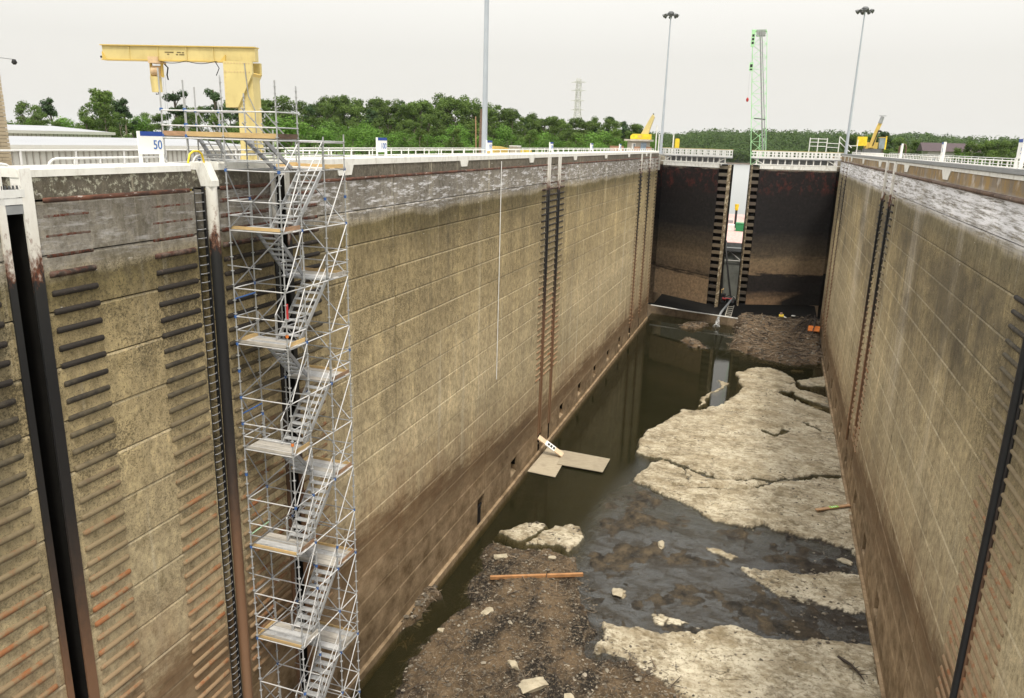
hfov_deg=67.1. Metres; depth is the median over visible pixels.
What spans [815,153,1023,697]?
lock wall
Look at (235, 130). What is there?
broadleaf tree
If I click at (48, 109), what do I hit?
pine tree
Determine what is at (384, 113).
broadleaf tree
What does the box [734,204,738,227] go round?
spud pole
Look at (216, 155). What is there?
railing
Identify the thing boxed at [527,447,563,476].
plywood sheet
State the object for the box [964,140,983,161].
broadleaf tree
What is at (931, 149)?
warehouse
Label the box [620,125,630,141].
pine tree
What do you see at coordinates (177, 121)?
broadleaf tree
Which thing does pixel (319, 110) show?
broadleaf tree
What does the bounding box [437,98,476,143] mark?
broadleaf tree
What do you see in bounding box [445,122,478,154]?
bush
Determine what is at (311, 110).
pine tree
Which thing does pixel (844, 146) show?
stair rails
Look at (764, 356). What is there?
driftwood debris
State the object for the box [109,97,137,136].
pine tree
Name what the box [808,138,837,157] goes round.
guard frame
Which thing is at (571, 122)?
broadleaf tree
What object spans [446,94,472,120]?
broadleaf tree
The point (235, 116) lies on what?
pine tree
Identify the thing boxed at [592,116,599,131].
broadleaf tree
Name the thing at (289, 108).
broadleaf tree
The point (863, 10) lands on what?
light mast
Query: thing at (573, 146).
bush
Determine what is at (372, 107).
broadleaf tree
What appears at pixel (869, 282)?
fender pipe
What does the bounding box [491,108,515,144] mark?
broadleaf tree
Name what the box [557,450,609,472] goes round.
plywood sheet
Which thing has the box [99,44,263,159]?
jib crane
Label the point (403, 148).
railing
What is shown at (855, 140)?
broadleaf tree
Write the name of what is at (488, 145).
distance sign
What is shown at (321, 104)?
broadleaf tree
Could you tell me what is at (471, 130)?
broadleaf tree
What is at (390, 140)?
bush
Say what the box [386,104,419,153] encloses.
broadleaf tree
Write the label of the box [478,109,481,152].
wooden pole
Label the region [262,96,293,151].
broadleaf tree
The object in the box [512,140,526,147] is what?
bush
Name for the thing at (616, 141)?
bush
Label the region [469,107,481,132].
broadleaf tree
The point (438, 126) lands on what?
broadleaf tree
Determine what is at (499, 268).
white rope
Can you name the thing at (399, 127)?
broadleaf tree
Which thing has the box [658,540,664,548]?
rock
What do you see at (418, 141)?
bush
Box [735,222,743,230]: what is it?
green container
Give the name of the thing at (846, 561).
rock
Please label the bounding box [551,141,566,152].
bush
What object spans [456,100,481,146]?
broadleaf tree
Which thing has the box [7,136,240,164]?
warehouse
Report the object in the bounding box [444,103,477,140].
broadleaf tree
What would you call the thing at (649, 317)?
chamber water
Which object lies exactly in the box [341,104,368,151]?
broadleaf tree
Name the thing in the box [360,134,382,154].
bush
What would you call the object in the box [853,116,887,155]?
mobile crane
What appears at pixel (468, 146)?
bush
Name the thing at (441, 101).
broadleaf tree
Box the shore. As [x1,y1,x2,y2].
[716,162,818,166]
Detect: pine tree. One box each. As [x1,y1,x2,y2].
[38,97,60,126]
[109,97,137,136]
[162,90,188,130]
[201,88,230,131]
[230,108,238,128]
[302,103,318,147]
[303,107,315,130]
[364,108,378,152]
[604,116,614,132]
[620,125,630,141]
[877,131,892,156]
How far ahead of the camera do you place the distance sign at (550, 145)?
67.08 m
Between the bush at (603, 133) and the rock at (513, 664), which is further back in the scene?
the bush at (603, 133)
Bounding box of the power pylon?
[571,78,586,129]
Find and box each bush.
[51,116,77,127]
[123,114,153,137]
[265,115,314,157]
[306,130,320,153]
[315,127,346,153]
[316,118,352,152]
[330,130,350,154]
[340,120,374,154]
[340,126,368,156]
[351,127,386,154]
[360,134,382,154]
[372,132,401,155]
[389,130,418,155]
[409,134,429,152]
[416,134,437,153]
[430,134,456,154]
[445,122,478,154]
[451,135,468,151]
[454,139,472,154]
[471,135,494,150]
[472,136,503,152]
[492,124,523,147]
[496,139,511,147]
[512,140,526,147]
[527,130,550,151]
[527,136,545,151]
[537,137,561,151]
[547,133,562,151]
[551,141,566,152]
[566,142,584,151]
[569,133,607,151]
[579,129,612,148]
[593,142,607,150]
[607,136,626,151]
[650,137,663,150]
[951,152,979,163]
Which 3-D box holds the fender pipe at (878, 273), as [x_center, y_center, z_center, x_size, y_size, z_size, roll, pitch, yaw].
[28.790,-3.909,61.277,0.190,21.300,0.190,7,16,18]
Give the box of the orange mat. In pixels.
[808,325,819,331]
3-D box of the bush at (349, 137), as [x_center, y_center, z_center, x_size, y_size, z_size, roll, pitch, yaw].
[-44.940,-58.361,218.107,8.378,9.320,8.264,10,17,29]
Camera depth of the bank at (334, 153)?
267.66 m
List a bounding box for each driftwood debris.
[383,313,823,697]
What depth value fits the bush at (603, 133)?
230.75 m
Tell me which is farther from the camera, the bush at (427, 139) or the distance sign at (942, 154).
the bush at (427, 139)
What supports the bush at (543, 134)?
on the bank at (334, 153)
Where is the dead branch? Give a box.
[837,655,869,681]
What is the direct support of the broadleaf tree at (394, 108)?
on the bank at (334, 153)
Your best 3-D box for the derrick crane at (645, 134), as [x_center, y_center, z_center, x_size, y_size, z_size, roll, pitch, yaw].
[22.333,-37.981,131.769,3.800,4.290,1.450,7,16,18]
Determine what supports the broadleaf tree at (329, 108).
on the bank at (334, 153)
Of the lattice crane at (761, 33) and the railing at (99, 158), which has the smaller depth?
the railing at (99, 158)
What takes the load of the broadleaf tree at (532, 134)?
on the bank at (334, 153)
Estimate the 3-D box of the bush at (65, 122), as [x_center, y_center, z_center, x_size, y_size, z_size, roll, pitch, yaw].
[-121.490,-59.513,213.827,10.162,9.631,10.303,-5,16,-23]
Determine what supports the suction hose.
hanging from the bulkhead
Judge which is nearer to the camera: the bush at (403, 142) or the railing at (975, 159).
the railing at (975, 159)
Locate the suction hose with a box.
[725,240,731,297]
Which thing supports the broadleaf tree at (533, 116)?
on the bank at (334, 153)
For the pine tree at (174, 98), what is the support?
on the bank at (334, 153)
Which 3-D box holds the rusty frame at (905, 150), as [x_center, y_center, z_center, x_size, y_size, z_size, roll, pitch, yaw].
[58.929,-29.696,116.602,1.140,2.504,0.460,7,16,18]
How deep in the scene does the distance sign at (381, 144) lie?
38.81 m
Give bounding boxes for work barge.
[726,214,744,247]
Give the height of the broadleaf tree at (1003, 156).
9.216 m
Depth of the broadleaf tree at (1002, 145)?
244.42 m
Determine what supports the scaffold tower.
on the chamber floor
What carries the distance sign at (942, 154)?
on the right deck
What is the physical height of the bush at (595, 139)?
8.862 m
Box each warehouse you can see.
[6,124,115,137]
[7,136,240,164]
[916,142,978,161]
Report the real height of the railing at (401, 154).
1.078 m
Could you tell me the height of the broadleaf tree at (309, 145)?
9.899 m
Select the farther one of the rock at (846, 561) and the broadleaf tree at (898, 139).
the broadleaf tree at (898, 139)
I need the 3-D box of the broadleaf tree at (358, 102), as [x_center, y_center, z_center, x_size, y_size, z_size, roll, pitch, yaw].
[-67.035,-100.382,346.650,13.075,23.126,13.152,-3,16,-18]
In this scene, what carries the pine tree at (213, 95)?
on the bank at (334, 153)
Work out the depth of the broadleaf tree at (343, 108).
307.34 m
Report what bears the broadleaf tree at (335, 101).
on the bank at (334, 153)
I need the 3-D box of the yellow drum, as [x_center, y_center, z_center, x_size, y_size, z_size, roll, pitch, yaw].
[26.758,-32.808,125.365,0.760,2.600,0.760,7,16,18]
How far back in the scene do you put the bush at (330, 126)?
273.44 m
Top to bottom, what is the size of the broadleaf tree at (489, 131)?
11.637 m
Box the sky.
[0,0,1023,141]
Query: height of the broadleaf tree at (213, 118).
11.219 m
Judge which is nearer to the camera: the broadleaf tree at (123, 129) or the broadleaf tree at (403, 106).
the broadleaf tree at (123, 129)
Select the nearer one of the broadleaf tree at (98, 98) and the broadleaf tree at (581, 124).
the broadleaf tree at (98, 98)
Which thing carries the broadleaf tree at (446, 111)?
on the bank at (334, 153)
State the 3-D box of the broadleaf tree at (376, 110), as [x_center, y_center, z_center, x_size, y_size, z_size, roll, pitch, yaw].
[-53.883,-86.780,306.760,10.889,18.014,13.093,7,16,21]
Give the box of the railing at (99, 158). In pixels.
[47,156,167,165]
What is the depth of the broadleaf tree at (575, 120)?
293.75 m
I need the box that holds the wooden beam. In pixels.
[490,571,582,579]
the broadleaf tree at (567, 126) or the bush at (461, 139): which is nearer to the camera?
the bush at (461, 139)
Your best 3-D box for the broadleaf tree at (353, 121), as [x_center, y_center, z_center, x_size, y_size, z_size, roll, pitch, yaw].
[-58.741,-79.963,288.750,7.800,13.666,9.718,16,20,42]
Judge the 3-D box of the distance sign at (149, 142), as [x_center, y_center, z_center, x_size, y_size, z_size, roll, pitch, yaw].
[-11.569,-6.121,24.794,0.103,1.675,1.051,7,16,19]
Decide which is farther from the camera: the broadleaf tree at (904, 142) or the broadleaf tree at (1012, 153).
the broadleaf tree at (904, 142)
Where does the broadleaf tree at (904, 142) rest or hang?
on the right bank
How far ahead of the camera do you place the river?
349.45 m
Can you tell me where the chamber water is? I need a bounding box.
[585,313,861,642]
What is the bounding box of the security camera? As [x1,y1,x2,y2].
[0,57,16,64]
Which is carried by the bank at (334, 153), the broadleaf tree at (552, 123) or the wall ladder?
the broadleaf tree at (552, 123)
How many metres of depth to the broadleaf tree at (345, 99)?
325.92 m
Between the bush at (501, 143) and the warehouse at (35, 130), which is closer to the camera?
the warehouse at (35, 130)
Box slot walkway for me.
[0,165,29,214]
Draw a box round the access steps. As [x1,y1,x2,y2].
[725,305,733,316]
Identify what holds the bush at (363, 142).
on the bank at (334, 153)
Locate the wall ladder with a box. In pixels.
[192,187,242,697]
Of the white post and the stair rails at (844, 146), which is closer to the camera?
the stair rails at (844, 146)
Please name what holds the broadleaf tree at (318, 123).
on the bank at (334, 153)
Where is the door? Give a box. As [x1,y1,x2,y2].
[641,142,646,149]
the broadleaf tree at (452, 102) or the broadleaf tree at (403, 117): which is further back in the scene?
the broadleaf tree at (403, 117)
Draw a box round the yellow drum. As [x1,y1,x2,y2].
[674,139,679,153]
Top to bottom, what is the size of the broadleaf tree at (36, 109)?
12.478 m
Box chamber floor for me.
[356,313,880,697]
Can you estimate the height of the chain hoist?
3.220 m
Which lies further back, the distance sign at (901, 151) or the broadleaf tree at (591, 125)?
the broadleaf tree at (591, 125)
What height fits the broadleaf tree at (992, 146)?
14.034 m
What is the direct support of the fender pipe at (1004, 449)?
attached to the lock wall at (918, 449)
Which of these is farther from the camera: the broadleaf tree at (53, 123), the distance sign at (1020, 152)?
the broadleaf tree at (53, 123)
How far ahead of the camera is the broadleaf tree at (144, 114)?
228.31 m
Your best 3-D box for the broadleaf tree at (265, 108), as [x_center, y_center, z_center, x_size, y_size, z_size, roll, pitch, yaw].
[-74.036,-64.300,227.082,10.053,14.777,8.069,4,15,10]
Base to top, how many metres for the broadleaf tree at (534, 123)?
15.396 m
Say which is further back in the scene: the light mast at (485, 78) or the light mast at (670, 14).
the light mast at (670, 14)
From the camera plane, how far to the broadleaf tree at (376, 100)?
317.87 m
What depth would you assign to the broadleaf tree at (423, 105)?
287.98 m
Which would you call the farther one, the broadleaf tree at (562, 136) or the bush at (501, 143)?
the broadleaf tree at (562, 136)
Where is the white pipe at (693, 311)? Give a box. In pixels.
[651,304,737,318]
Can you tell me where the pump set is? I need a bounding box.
[720,290,735,303]
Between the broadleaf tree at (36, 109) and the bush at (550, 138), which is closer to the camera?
the broadleaf tree at (36, 109)
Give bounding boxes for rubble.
[385,314,873,697]
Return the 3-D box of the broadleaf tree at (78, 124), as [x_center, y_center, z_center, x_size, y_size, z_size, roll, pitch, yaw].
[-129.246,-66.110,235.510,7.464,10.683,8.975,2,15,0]
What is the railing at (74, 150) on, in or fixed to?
on the deck
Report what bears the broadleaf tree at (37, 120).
on the bank at (334, 153)
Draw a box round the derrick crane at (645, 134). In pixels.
[630,113,654,139]
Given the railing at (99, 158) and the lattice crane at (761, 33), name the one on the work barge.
the lattice crane at (761, 33)
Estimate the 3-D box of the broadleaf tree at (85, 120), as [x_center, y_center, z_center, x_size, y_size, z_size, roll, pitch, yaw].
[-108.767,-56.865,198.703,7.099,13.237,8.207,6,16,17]
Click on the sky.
(938, 67)
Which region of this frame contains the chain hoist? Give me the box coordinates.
[147,56,219,130]
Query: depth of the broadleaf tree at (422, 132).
201.56 m
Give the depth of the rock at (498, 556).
53.21 m
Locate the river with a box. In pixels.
[711,163,749,247]
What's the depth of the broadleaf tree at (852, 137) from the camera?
292.60 m
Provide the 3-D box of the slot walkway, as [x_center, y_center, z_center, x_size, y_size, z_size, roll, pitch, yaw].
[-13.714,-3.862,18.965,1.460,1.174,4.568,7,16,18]
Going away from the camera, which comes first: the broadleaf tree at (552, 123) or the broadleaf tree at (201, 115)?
the broadleaf tree at (201, 115)
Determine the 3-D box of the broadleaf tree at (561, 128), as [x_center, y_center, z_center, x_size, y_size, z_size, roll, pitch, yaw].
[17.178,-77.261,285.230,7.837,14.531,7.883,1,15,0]
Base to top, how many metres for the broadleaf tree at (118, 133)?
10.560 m
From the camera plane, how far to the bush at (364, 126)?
254.61 m
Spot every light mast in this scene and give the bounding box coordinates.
[481,0,488,152]
[659,11,678,153]
[844,6,874,153]
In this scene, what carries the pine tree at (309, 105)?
on the bank at (334, 153)
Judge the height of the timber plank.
0.170 m
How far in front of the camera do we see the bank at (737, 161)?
863.70 m
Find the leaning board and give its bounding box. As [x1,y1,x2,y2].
[537,435,563,456]
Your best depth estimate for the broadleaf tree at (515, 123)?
305.13 m
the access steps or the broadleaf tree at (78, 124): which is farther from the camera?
the broadleaf tree at (78, 124)
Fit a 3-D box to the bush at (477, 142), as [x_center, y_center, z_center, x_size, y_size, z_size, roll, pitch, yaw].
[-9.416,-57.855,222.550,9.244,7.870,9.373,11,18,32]
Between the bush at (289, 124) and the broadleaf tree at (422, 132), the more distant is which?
the broadleaf tree at (422, 132)
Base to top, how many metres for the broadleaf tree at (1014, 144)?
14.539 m
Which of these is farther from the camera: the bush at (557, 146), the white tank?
the bush at (557, 146)
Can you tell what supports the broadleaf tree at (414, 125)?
on the bank at (334, 153)
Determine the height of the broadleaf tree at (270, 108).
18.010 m
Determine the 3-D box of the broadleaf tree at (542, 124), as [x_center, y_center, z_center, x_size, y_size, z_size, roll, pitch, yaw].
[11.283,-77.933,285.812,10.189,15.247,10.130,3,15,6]
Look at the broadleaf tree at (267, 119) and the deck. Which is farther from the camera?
the broadleaf tree at (267, 119)
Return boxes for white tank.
[728,224,734,230]
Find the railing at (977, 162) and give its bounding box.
[889,153,1023,166]
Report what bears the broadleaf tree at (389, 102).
on the bank at (334, 153)
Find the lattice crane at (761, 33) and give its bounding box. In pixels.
[749,29,766,164]
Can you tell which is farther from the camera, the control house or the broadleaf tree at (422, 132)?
the broadleaf tree at (422, 132)
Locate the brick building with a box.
[0,77,11,165]
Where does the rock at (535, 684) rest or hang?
on the chamber floor
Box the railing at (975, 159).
[852,152,1023,168]
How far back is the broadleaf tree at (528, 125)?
277.70 m
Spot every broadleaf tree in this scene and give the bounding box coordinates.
[5,100,40,125]
[24,113,47,125]
[25,104,51,125]
[48,121,59,125]
[72,102,103,129]
[74,115,90,127]
[80,88,124,135]
[88,90,133,135]
[91,104,118,137]
[107,111,132,137]
[134,112,154,137]
[149,113,169,138]
[170,117,188,138]
[171,107,199,139]
[188,106,208,131]
[203,113,226,142]
[211,100,238,143]
[227,122,239,143]
[261,99,274,124]
[261,105,271,133]
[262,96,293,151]
[263,113,286,157]
[270,95,307,146]
[293,100,316,146]
[293,122,317,152]
[306,106,325,149]
[309,95,330,133]
[310,118,327,147]
[312,95,348,134]
[318,101,350,128]
[319,103,342,135]
[330,103,359,139]
[332,95,349,127]
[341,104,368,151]
[342,116,360,152]
[352,99,367,144]
[357,98,386,145]
[362,100,395,128]
[363,107,386,146]
[365,96,394,129]
[371,104,396,147]
[371,117,387,145]
[377,104,405,138]
[384,98,400,114]
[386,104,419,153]
[391,123,407,155]
[400,102,431,129]
[401,108,422,138]
[406,100,434,139]
[406,120,419,142]
[407,127,427,153]
[420,114,440,147]
[426,102,452,144]
[427,97,455,146]
[429,118,450,153]
[432,92,455,123]
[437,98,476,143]
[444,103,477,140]
[444,127,463,154]
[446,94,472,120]
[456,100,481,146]
[461,97,480,145]
[467,123,479,152]
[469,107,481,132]
[474,107,499,140]
[487,126,496,145]
[488,102,501,130]
[488,111,502,142]
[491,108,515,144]
[492,108,526,146]
[495,108,520,141]
[514,117,534,147]
[515,115,535,130]
[516,126,527,143]
[519,129,539,151]
[523,112,545,135]
[530,118,545,131]
[533,117,553,151]
[535,124,545,148]
[547,116,562,152]
[555,131,575,152]
[556,119,566,141]
[558,122,573,147]
[559,117,581,137]
[564,132,584,151]
[566,117,589,146]
[570,119,595,142]
[584,121,607,146]
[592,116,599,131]
[596,118,614,150]
[597,118,622,140]
[605,121,621,148]
[609,128,622,145]
[620,130,634,145]
[624,124,638,141]
[625,124,643,136]
[840,133,856,153]
[841,135,863,153]
[860,134,884,155]
[877,133,891,154]
[889,136,905,156]
[895,140,911,156]
[902,139,922,158]
[946,147,963,161]
[963,145,975,159]
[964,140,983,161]
[974,139,1002,162]
[974,141,995,162]
[984,149,1000,165]
[988,140,1009,163]
[996,155,1009,166]
[1000,142,1016,154]
[1004,154,1018,166]
[1007,140,1018,165]
[1008,147,1023,166]
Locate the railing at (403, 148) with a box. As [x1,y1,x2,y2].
[263,147,630,156]
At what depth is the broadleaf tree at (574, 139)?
208.52 m
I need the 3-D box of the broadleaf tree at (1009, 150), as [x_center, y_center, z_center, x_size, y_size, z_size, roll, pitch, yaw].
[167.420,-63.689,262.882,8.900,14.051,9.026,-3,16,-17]
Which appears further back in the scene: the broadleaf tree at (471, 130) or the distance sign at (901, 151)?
the broadleaf tree at (471, 130)
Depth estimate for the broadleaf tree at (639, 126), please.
289.53 m
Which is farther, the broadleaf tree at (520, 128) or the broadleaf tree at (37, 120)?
the broadleaf tree at (520, 128)
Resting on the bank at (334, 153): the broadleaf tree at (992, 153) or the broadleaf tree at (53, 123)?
the broadleaf tree at (53, 123)
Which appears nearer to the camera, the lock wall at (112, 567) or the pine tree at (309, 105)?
the lock wall at (112, 567)
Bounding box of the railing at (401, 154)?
[284,149,653,157]
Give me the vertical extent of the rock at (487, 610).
0.220 m
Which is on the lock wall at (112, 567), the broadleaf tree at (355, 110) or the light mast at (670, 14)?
the light mast at (670, 14)
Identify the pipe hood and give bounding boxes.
[189,162,218,186]
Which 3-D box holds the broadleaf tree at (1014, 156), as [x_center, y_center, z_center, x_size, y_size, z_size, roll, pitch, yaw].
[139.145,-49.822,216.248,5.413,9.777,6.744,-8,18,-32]
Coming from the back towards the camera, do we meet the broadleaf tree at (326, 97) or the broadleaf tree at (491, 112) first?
the broadleaf tree at (326, 97)
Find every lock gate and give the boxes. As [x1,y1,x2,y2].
[653,147,733,306]
[736,150,843,305]
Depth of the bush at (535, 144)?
216.79 m
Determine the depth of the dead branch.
42.98 m
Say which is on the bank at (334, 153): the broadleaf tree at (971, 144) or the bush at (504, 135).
the bush at (504, 135)
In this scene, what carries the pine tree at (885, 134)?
on the right bank
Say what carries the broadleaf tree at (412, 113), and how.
on the bank at (334, 153)
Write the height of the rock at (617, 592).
0.233 m
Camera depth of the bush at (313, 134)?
221.16 m
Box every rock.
[481,607,493,615]
[494,553,507,559]
[508,660,518,669]
[518,677,548,693]
[548,556,555,559]
[564,693,573,697]
[612,588,622,596]
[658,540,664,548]
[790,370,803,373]
[837,558,852,565]
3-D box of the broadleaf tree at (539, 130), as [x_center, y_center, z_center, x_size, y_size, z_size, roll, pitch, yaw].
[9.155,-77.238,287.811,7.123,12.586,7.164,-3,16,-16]
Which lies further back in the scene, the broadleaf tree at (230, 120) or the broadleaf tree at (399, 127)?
the broadleaf tree at (399, 127)
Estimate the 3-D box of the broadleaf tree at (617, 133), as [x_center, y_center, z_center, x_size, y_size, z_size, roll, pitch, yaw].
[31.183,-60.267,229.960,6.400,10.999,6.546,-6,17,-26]
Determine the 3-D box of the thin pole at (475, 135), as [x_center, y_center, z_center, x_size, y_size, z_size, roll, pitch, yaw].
[-3.010,-17.532,64.384,0.200,3.553,0.087,7,16,18]
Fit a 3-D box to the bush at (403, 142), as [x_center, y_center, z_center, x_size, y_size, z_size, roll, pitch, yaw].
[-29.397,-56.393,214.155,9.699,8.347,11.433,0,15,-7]
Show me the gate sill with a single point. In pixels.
(685, 316)
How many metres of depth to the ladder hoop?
25.77 m
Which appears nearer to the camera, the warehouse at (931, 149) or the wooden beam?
the wooden beam
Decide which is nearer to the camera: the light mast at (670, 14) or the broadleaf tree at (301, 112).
the light mast at (670, 14)
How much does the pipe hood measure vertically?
0.790 m
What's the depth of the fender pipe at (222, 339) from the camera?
28.74 m
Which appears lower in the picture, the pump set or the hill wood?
the pump set
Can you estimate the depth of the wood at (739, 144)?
894.92 m
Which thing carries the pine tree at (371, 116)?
on the bank at (334, 153)
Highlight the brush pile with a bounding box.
[788,314,816,339]
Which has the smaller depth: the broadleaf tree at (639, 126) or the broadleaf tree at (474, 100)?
the broadleaf tree at (639, 126)
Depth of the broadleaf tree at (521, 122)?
342.19 m
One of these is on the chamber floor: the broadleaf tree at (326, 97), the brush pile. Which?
the brush pile
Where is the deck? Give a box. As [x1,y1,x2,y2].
[194,155,660,187]
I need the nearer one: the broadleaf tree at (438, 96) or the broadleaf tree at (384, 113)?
the broadleaf tree at (384, 113)
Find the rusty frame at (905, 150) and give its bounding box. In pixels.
[897,144,906,157]
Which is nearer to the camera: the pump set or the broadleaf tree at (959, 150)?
the pump set
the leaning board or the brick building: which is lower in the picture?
the leaning board
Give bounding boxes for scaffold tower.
[157,68,360,697]
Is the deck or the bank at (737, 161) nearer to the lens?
the deck
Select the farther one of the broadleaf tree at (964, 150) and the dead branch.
the broadleaf tree at (964, 150)
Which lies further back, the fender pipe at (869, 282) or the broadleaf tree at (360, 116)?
the broadleaf tree at (360, 116)
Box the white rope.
[496,161,501,378]
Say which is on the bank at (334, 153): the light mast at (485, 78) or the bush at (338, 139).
the bush at (338, 139)
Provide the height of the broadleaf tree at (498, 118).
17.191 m
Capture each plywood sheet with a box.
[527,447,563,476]
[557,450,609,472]
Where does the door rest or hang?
in the control house
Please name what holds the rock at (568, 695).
on the chamber floor
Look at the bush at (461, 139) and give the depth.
223.63 m
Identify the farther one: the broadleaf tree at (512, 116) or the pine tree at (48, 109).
the broadleaf tree at (512, 116)
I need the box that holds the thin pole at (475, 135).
[475,116,476,152]
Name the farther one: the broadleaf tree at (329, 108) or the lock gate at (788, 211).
the broadleaf tree at (329, 108)
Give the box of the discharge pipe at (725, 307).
[718,299,731,317]
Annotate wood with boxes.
[521,128,1023,162]
[652,131,966,141]
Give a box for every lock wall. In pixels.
[0,151,668,697]
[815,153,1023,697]
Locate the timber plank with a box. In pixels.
[815,504,850,510]
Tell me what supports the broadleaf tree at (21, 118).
on the bank at (334, 153)
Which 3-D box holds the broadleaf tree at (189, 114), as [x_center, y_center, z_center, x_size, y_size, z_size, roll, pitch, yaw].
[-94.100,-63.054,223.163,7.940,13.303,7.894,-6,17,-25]
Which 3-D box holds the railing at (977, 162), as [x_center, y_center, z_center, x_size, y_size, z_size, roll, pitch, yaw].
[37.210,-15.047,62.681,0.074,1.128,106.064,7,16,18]
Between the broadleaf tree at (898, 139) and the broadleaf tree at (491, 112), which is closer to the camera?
the broadleaf tree at (491, 112)
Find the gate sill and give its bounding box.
[647,304,819,328]
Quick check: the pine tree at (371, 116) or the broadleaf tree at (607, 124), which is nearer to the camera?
the broadleaf tree at (607, 124)
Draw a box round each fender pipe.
[205,186,252,697]
[845,161,888,439]
[854,162,896,425]
[949,336,1023,697]
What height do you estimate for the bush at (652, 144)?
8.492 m
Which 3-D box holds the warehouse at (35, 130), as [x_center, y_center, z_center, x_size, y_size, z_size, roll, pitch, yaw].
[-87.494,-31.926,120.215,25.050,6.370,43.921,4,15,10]
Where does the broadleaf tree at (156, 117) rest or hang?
on the bank at (334, 153)
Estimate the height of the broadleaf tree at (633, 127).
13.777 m
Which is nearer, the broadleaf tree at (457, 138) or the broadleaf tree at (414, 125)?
the broadleaf tree at (457, 138)
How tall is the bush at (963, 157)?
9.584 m
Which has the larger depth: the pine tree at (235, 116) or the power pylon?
the power pylon
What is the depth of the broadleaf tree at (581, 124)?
269.34 m
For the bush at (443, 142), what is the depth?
225.22 m
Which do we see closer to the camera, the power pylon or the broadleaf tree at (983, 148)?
the broadleaf tree at (983, 148)
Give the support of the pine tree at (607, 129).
on the bank at (334, 153)
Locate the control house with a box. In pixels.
[624,139,653,150]
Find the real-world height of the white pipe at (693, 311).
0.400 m
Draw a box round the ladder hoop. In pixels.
[187,150,204,190]
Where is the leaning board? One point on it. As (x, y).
(549, 445)
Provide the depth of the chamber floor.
55.28 m
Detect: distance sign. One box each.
[136,131,163,163]
[376,137,386,155]
[486,140,491,153]
[549,142,552,152]
[899,144,903,158]
[939,142,946,161]
[1013,139,1023,168]
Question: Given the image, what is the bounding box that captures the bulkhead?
[723,247,740,297]
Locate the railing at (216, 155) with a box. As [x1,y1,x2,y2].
[192,154,276,161]
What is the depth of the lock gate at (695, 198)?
123.42 m
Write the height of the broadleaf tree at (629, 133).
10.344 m
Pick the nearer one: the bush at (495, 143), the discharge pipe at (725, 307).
the discharge pipe at (725, 307)
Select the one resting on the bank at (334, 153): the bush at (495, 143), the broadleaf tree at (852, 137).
the bush at (495, 143)
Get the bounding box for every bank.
[122,137,448,159]
[274,137,826,165]
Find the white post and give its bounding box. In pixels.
[655,125,657,150]
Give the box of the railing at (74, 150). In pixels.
[0,149,265,166]
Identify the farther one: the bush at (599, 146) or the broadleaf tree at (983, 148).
the broadleaf tree at (983, 148)
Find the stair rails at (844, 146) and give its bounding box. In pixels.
[837,137,857,158]
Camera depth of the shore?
841.92 m
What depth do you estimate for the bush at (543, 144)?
200.61 m
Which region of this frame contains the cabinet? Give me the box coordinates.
[510,146,520,153]
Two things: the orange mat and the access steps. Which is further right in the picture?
the orange mat
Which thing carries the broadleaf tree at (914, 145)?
on the right bank
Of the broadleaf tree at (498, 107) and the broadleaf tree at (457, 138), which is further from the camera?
the broadleaf tree at (498, 107)
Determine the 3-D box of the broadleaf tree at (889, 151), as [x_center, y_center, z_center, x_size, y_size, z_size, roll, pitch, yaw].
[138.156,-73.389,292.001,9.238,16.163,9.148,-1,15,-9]
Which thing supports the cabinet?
on the deck
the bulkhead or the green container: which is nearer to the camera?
the bulkhead
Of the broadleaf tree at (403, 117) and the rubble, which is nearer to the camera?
the rubble
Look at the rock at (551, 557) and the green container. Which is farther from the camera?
the green container
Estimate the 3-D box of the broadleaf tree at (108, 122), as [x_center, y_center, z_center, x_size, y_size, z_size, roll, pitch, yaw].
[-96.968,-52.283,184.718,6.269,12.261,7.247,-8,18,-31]
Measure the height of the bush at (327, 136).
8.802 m
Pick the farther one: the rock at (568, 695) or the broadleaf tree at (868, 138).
the broadleaf tree at (868, 138)
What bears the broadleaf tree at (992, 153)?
on the right bank
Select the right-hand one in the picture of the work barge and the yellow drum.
the work barge
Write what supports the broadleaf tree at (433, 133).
on the bank at (334, 153)
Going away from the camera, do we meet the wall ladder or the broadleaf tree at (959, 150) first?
the wall ladder
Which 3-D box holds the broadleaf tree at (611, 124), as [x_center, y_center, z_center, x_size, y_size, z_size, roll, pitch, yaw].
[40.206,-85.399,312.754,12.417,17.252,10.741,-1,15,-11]
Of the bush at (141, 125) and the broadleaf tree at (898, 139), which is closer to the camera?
the bush at (141, 125)
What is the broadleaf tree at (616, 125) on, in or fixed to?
on the bank at (334, 153)

